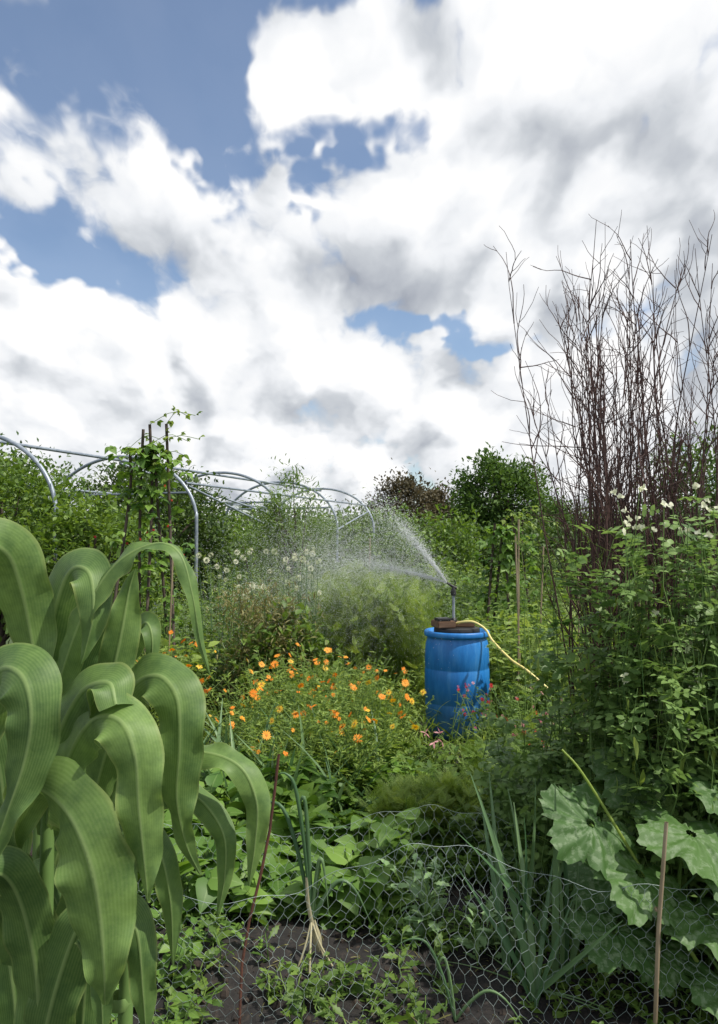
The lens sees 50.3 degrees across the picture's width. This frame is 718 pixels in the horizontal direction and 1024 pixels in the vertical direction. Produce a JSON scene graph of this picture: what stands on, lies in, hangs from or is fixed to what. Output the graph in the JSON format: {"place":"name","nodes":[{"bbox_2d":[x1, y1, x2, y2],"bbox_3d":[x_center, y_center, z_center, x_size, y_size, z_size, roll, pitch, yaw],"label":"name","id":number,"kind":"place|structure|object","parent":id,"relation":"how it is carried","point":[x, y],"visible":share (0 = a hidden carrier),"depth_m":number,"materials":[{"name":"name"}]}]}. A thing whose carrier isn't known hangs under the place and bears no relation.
{"place":"outdoors","nodes":[
{"label":"outdoors","id":0,"kind":"place"},
{"bbox_2d":[0,0,717,543],"label":"sky","id":1,"kind":"structure","parent":0,"point":[270,220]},
{"bbox_2d":[6,550,716,1023],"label":"ground","id":2,"kind":"structure","parent":0,"point":[430,1000],"depth_m":3.06,"materials":[{"name":"soil"}]},
{"bbox_2d":[0,733,60,1023],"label":"corn plant","id":3,"kind":"object","parent":2,"relation":"on","point":[8,995],"visible":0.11,"depth_m":1.52,"materials":[{"name":"green plant"}]},
{"bbox_2d":[0,451,76,552],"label":"plum tree","id":4,"kind":"object","parent":2,"relation":"on","point":[25,468],"visible":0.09,"depth_m":11.40,"materials":[{"name":"green plant"}]},
{"bbox_2d":[0,430,102,535],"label":"hawthorn tree","id":5,"kind":"object","parent":2,"relation":"on","point":[50,468],"visible":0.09,"depth_m":29.86,"materials":[{"name":"green plant"}]},
{"bbox_2d":[0,442,127,646],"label":"apple tree","id":6,"kind":"object","parent":2,"relation":"on","point":[17,475],"visible":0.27,"depth_m":9.28,"materials":[{"name":"green plant"}]},
{"bbox_2d":[7,475,177,635],"bbox_3d":[-3.180,0.833,8.976,2.108,2.540,1.889,1,-2,-25],"label":"apple tree","id":7,"kind":"object","parent":2,"relation":"on","point":[72,523],"visible":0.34,"depth_m":8.75,"materials":[{"name":"green plant"}]},
{"bbox_2d":[0,517,210,1023],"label":"corn plant","id":8,"kind":"object","parent":2,"relation":"on","point":[63,718],"visible":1,"depth_m":1.20,"materials":[{"name":"green plant"}]},
{"bbox_2d":[72,444,223,558],"bbox_3d":[-9.120,-0.008,33.229,6.970,6.113,6.424,0,-2,0],"label":"hawthorn tree","id":9,"kind":"object","parent":2,"relation":"on","point":[99,486],"visible":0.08,"depth_m":32.65,"materials":[{"name":"green plant"}]},
{"bbox_2d":[94,406,207,676],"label":"runner bean poles","id":10,"kind":"object","parent":2,"relation":"on","point":[147,458],"visible":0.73,"depth_m":7.56,"materials":[{"name":"green plant"}]},
{"bbox_2d":[54,611,270,1023],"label":"corn plant","id":11,"kind":"object","parent":2,"relation":"on","point":[169,689],"visible":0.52,"depth_m":1.33,"materials":[{"name":"green plant"}]},
{"bbox_2d":[110,871,220,1023],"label":"ground weeds","id":12,"kind":"object","parent":2,"relation":"on","point":[183,997],"visible":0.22,"depth_m":3.00,"materials":[{"name":"green plant"}]},
{"bbox_2d":[107,455,241,644],"bbox_3d":[-3.053,0.604,12.613,2.326,3.263,2.211,1,-2,-14],"label":"plum tree","id":13,"kind":"object","parent":2,"relation":"on","point":[212,508],"visible":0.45,"depth_m":12.46,"materials":[{"name":"green plant"}]},
{"bbox_2d":[135,633,219,725],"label":"spinach plants","id":14,"kind":"object","parent":2,"relation":"on","point":[197,659],"visible":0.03,"depth_m":6.89,"materials":[{"name":"green plant"}]},
{"bbox_2d":[137,629,235,726],"bbox_3d":[-1.790,1.504,6.602,1.493,1.003,1.522,-1,-3,34],"label":"marigold patch","id":15,"kind":"object","parent":2,"relation":"on","point":[188,665],"visible":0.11,"depth_m":6.57,"materials":[{"name":"green plant"}]},
{"bbox_2d":[0,435,374,646],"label":"polytunnel frame","id":16,"kind":"object","parent":2,"relation":"on","point":[20,446],"visible":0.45,"depth_m":12.56,"materials":[{"name":"metal"}]},
{"bbox_2d":[112,583,316,707],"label":"tall weeds","id":17,"kind":"object","parent":2,"relation":"on","point":[205,628],"visible":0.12,"depth_m":8.32,"materials":[{"name":"green plant"}]},
{"bbox_2d":[4,484,496,599],"bbox_3d":[-5.214,1.010,24.015,19.078,3.673,3.606,0,-2,0],"label":"garden hedge","id":18,"kind":"object","parent":2,"relation":"on","point":[446,535],"visible":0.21,"depth_m":23.55,"materials":[{"name":"green plant"}]},
{"bbox_2d":[164,745,340,837],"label":"bean plants","id":19,"kind":"object","parent":2,"relation":"on","point":[213,782],"visible":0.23,"depth_m":4.56,"materials":[{"name":"green plant"}]},
{"bbox_2d":[238,754,279,1023],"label":"rusty stake","id":20,"kind":"object","parent":2,"relation":"on","point":[258,884],"visible":1,"depth_m":2.74,"materials":[{"name":"brown metal"}]},
{"bbox_2d":[175,504,348,637],"bbox_3d":[-1.763,1.064,13.522,3.289,2.531,2.528,1,-2,-19],"label":"hazel bush","id":21,"kind":"object","parent":2,"relation":"on","point":[249,564],"visible":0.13,"depth_m":13.25,"materials":[{"name":"green plant"}]},
{"bbox_2d":[112,551,424,670],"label":"tall weeds","id":22,"kind":"object","parent":2,"relation":"on","point":[204,581],"visible":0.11,"depth_m":9.58,"materials":[{"name":"green plant"}]},
{"bbox_2d":[196,547,344,719],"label":"leek seedheads","id":23,"kind":"object","parent":2,"relation":"on","point":[252,589],"visible":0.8,"depth_m":7.49,"materials":[{"name":"green plant"}]},
{"bbox_2d":[153,685,396,818],"bbox_3d":[-0.604,1.649,5.247,1.949,0.735,2.046,0,-2,0],"label":"onion bed","id":24,"kind":"object","parent":2,"relation":"on","point":[231,740],"visible":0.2,"depth_m":4.97,"materials":[{"name":"green plant"}]},
{"bbox_2d":[200,567,355,720],"bbox_3d":[-0.772,1.295,7.237,1.422,1.561,1.476,-2,-3,41],"label":"seeding sorrel bush","id":25,"kind":"object","parent":2,"relation":"on","point":[271,642],"visible":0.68,"depth_m":7.10,"materials":[{"name":"green plant"}]},
{"bbox_2d":[137,796,444,935],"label":"bean plants","id":26,"kind":"object","parent":2,"relation":"on","point":[203,889],"visible":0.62,"depth_m":3.69,"materials":[{"name":"green plant"}]},
{"bbox_2d":[229,453,354,607],"bbox_3d":[-0.969,0.644,11.463,1.902,3.098,1.750,1,-2,-20],"label":"willow tree","id":27,"kind":"object","parent":2,"relation":"on","point":[272,521],"visible":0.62,"depth_m":11.30,"materials":[{"name":"green plant"}]},
{"bbox_2d":[155,907,463,1023],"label":"turnip seedlings","id":28,"kind":"object","parent":2,"relation":"on","point":[298,996],"visible":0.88,"depth_m":2.92,"materials":[{"name":"green plant"}]},
{"bbox_2d":[214,699,409,812],"bbox_3d":[-0.300,1.615,5.165,1.175,0.672,1.099,1,-3,-32],"label":"marigold patch","id":29,"kind":"object","parent":2,"relation":"on","point":[336,763],"visible":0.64,"depth_m":5.07,"materials":[{"name":"green plant"}]},
{"bbox_2d":[199,641,433,795],"bbox_3d":[-0.373,1.498,5.999,1.967,0.970,2.218,0,-2,0],"label":"marigold patch","id":30,"kind":"object","parent":2,"relation":"on","point":[389,724],"visible":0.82,"depth_m":5.78,"materials":[{"name":"green plant"}]},
{"bbox_2d":[270,772,371,973],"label":"onion plant","id":31,"kind":"object","parent":2,"relation":"on","point":[315,933],"visible":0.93,"depth_m":3.23,"materials":[{"name":"green plant"}]},
{"bbox_2d":[202,556,459,655],"bbox_3d":[-0.474,1.429,11.231,3.755,1.628,3.490,0,-2,0],"label":"currant bush","id":32,"kind":"object","parent":2,"relation":"on","point":[303,579],"visible":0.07,"depth_m":10.85,"materials":[{"name":"green plant"}]},
{"bbox_2d":[209,725,486,877],"bbox_3d":[-0.016,1.896,5.237,3.328,0.274,2.810,0,-2,0],"label":"chickweed","id":33,"kind":"object","parent":2,"relation":"on","point":[458,771],"visible":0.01,"depth_m":6.01,"materials":[{"name":"green plant"}]},
{"bbox_2d":[8,491,711,567],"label":"distant hedgerow","id":34,"kind":"object","parent":2,"relation":"on","point":[253,513],"visible":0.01,"depth_m":45.34,"materials":[{"name":"green plant"}]},
{"bbox_2d":[155,675,582,772],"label":"couch grass","id":35,"kind":"structure","parent":2,"relation":"on","point":[419,736],"depth_m":6.49,"materials":[{"name":"green plant"}]},
{"bbox_2d":[30,821,717,1023],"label":"weeds","id":36,"kind":"object","parent":2,"relation":"on","point":[224,994],"visible":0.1,"depth_m":3.07,"materials":[{"name":"green plant"}]},
{"bbox_2d":[168,519,579,721],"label":"bamboo canes","id":37,"kind":"object","parent":2,"relation":"on","point":[517,592],"visible":0.4,"depth_m":6.97,"materials":[{"name":"brown wood"}]},
{"bbox_2d":[312,753,437,824],"bbox_3d":[0.081,1.819,4.942,0.965,0.407,0.793,0,-2,0],"label":"nasturtium patch","id":38,"kind":"object","parent":2,"relation":"on","point":[345,795],"visible":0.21,"depth_m":4.96,"materials":[{"name":"green plant"}]},
{"bbox_2d":[309,554,446,721],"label":"asparagus ferns","id":39,"kind":"object","parent":2,"relation":"on","point":[411,652],"visible":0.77,"depth_m":7.67,"materials":[{"name":"green plant"}]},
{"bbox_2d":[147,854,618,953],"bbox_3d":[0.165,1.865,3.663,2.775,0.224,1.003,0,-2,0],"label":"chickweed","id":40,"kind":"object","parent":2,"relation":"on","point":[392,939],"visible":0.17,"depth_m":3.42,"materials":[{"name":"green plant"}]},
{"bbox_2d":[319,510,471,615],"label":"hazel bush","id":41,"kind":"object","parent":2,"relation":"on","point":[399,548],"visible":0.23,"depth_m":12.89,"materials":[{"name":"green plant"}]},
{"bbox_2d":[346,458,448,540],"bbox_3d":[2.010,0.333,36.099,4.559,5.633,4.522,-1,-2,17],"label":"copper beech tree","id":42,"kind":"object","parent":2,"relation":"on","point":[407,485],"visible":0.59,"depth_m":35.48,"materials":[{"name":"brown plant"}]},
{"bbox_2d":[137,804,672,922],"bbox_3d":[0.128,1.660,3.584,2.956,0.521,0.250,0,-2,0],"label":"chicken wire fence","id":43,"kind":"object","parent":2,"relation":"on","point":[381,850],"visible":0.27,"depth_m":3.64,"materials":[{"name":"metal"}]},
{"bbox_2d":[109,925,717,1023],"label":"chickweed","id":44,"kind":"object","parent":2,"relation":"on","point":[635,1004],"visible":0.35,"depth_m":2.93,"materials":[{"name":"green plant"}]},
{"bbox_2d":[111,843,717,1023],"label":"chicken wire fence","id":45,"kind":"object","parent":2,"relation":"on","point":[440,942],"visible":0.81,"depth_m":2.77,"materials":[{"name":"metal"}]},
{"bbox_2d":[378,853,450,945],"bbox_3d":[0.249,1.718,3.379,0.327,0.368,0.342,0,-2,0],"label":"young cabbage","id":46,"kind":"object","parent":2,"relation":"on","point":[414,888],"visible":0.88,"depth_m":3.33,"materials":[{"name":"green plant"}]},
{"bbox_2d":[330,817,499,890],"bbox_3d":[0.338,1.824,4.122,1.321,0.328,0.697,0,-2,0],"label":"lettuce row","id":47,"kind":"object","parent":2,"relation":"on","point":[441,855],"visible":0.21,"depth_m":3.97,"materials":[{"name":"green plant"}]},
{"bbox_2d":[342,766,498,846],"bbox_3d":[0.398,1.745,4.424,0.745,0.545,0.798,-2,-3,36],"label":"carrot row","id":48,"kind":"object","parent":2,"relation":"on","point":[403,796],"visible":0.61,"depth_m":4.35,"materials":[{"name":"green plant"}]},
{"bbox_2d":[411,729,446,771],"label":"pink poppy","id":49,"kind":"object","parent":2,"relation":"on","point":[437,747],"visible":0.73,"depth_m":5.67,"materials":[{"name":"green plant"}]},
{"bbox_2d":[416,477,460,561],"bbox_3d":[3.811,0.750,38.106,3.156,4.955,3.322,0,-2,0],"label":"copper beech tree","id":50,"kind":"object","parent":2,"relation":"on","point":[444,497],"visible":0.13,"depth_m":37.55,"materials":[{"name":"green plant"}]},
{"bbox_2d":[336,733,580,815],"bbox_3d":[0.760,1.817,5.338,1.937,0.483,1.276,0,-2,0],"label":"turnip row","id":51,"kind":"object","parent":2,"relation":"on","point":[416,765],"visible":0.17,"depth_m":5.39,"materials":[{"name":"green plant"}]},
{"bbox_2d":[424,580,547,739],"bbox_3d":[1.165,1.308,6.842,1.188,1.392,0.592,-1,-2,22],"label":"water barrel","id":52,"kind":"object","parent":2,"relation":"on","point":[460,659],"visible":0.88,"depth_m":6.71,"materials":[{"name":"blue plastic"}]},
{"bbox_2d":[136,435,494,688],"bbox_3d":[-0.283,0.383,7.973,4.443,3.056,4.699,2,-3,-41],"label":"water spray","id":53,"kind":"object","parent":52,"relation":"attached to","point":[424,575],"visible":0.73,"depth_m":7.34,"materials":[{"name":"liquid"}]},
{"bbox_2d":[435,778,536,873],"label":"strawberry plants","id":54,"kind":"object","parent":2,"relation":"on","point":[469,830],"visible":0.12,"depth_m":4.10,"materials":[{"name":"green plant"}]},
{"bbox_2d":[451,885,522,965],"bbox_3d":[0.535,1.752,3.217,0.304,0.289,0.261,1,-2,-19],"label":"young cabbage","id":55,"kind":"object","parent":2,"relation":"on","point":[482,939],"visible":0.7,"depth_m":3.18,"materials":[{"name":"green plant"}]},
{"bbox_2d":[448,683,555,770],"bbox_3d":[1.056,1.651,5.347,0.723,0.613,2.300,0,-2,0],"label":"red dianthus","id":56,"kind":"object","parent":2,"relation":"on","point":[482,713],"visible":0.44,"depth_m":6.15,"materials":[{"name":"green plant"}]},
{"bbox_2d":[435,442,580,579],"bbox_3d":[6.438,0.009,32.780,6.298,6.034,5.700,0,-2,0],"label":"oak tree","id":57,"kind":"object","parent":2,"relation":"on","point":[513,481],"visible":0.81,"depth_m":32.23,"materials":[{"name":"green plant"}]},
{"bbox_2d":[460,505,558,686],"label":"runner bean poles","id":58,"kind":"object","parent":2,"relation":"on","point":[506,549],"visible":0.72,"depth_m":8.93,"materials":[{"name":"green plant"}]},
{"bbox_2d":[456,730,569,803],"bbox_3d":[1.020,1.733,4.992,0.860,0.519,0.810,0,-2,0],"label":"carrot row","id":59,"kind":"object","parent":2,"relation":"on","point":[472,768],"visible":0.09,"depth_m":5.06,"materials":[{"name":"green plant"}]},
{"bbox_2d":[454,676,588,767],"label":"geranium clump","id":60,"kind":"object","parent":2,"relation":"on","point":[514,707],"visible":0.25,"depth_m":6.12,"materials":[{"name":"green plant"}]},
{"bbox_2d":[388,557,674,684],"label":"raspberry canes","id":61,"kind":"object","parent":2,"relation":"on","point":[464,590],"visible":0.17,"depth_m":9.28,"materials":[{"name":"green plant"}]},
{"bbox_2d":[397,749,698,1023],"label":"onion plant","id":62,"kind":"object","parent":2,"relation":"on","point":[477,995],"visible":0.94,"depth_m":2.79,"materials":[{"name":"green plant"}]},
{"bbox_2d":[512,494,588,556],"bbox_3d":[9.392,1.154,38.002,4.627,4.159,4.471,1,-2,-27],"label":"hawthorn tree","id":63,"kind":"object","parent":2,"relation":"on","point":[566,510],"visible":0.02,"depth_m":37.39,"materials":[{"name":"green plant"}]},
{"bbox_2d":[511,510,592,751],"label":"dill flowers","id":64,"kind":"object","parent":2,"relation":"on","point":[525,687],"visible":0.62,"depth_m":4.81,"materials":[{"name":"green plant"}]},
{"bbox_2d":[463,600,665,729],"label":"parsnip plants","id":65,"kind":"object","parent":2,"relation":"on","point":[502,668],"visible":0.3,"depth_m":7.17,"materials":[{"name":"green plant"}]},
{"bbox_2d":[442,553,689,643],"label":"raspberry canes","id":66,"kind":"object","parent":2,"relation":"on","point":[494,579],"visible":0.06,"depth_m":11.65,"materials":[{"name":"green plant"}]},
{"bbox_2d":[419,508,713,592],"bbox_3d":[9.152,1.273,25.996,15.106,3.273,3.886,0,-2,0],"label":"garden hedge","id":67,"kind":"object","parent":2,"relation":"on","point":[531,530],"visible":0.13,"depth_m":25.61,"materials":[{"name":"green plant"}]},
{"bbox_2d":[438,774,696,1019],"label":"leek plants","id":68,"kind":"object","parent":2,"relation":"on","point":[533,971],"visible":0.84,"depth_m":2.95,"materials":[{"name":"green plant"}]},
{"bbox_2d":[484,499,655,625],"bbox_3d":[3.525,0.989,12.409,3.150,2.537,2.955,0,-2,0],"label":"hazel bush","id":69,"kind":"object","parent":2,"relation":"on","point":[539,549],"visible":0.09,"depth_m":12.23,"materials":[{"name":"green plant"}]},
{"bbox_2d":[466,482,717,985],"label":"climbing pea plants","id":70,"kind":"object","parent":2,"relation":"on","point":[626,708],"visible":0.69,"depth_m":3.28,"materials":[{"name":"green plant"}]},
{"bbox_2d":[486,210,717,834],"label":"birch pea sticks","id":71,"kind":"object","parent":2,"relation":"on","point":[607,503],"visible":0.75,"depth_m":3.90,"materials":[{"name":"brown wood"}]},
{"bbox_2d":[538,731,717,1019],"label":"courgette plant","id":72,"kind":"object","parent":2,"relation":"on","point":[600,851],"visible":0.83,"depth_m":2.84,"materials":[{"name":"green plant"}]},
{"bbox_2d":[589,502,716,624],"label":"hazel bush","id":73,"kind":"object","parent":2,"relation":"on","point":[680,566],"visible":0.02,"depth_m":13.71,"materials":[{"name":"green plant"}]},
{"bbox_2d":[653,821,667,1023],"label":"fence stake","id":74,"kind":"object","parent":2,"relation":"on","point":[658,909],"visible":1,"depth_m":2.69,"materials":[{"name":"wood"}]},
{"bbox_2d":[630,421,717,590],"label":"hawthorn tree","id":75,"kind":"object","parent":2,"relation":"on","point":[711,467],"visible":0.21,"depth_m":20.72,"materials":[{"name":"green plant"}]}
]}

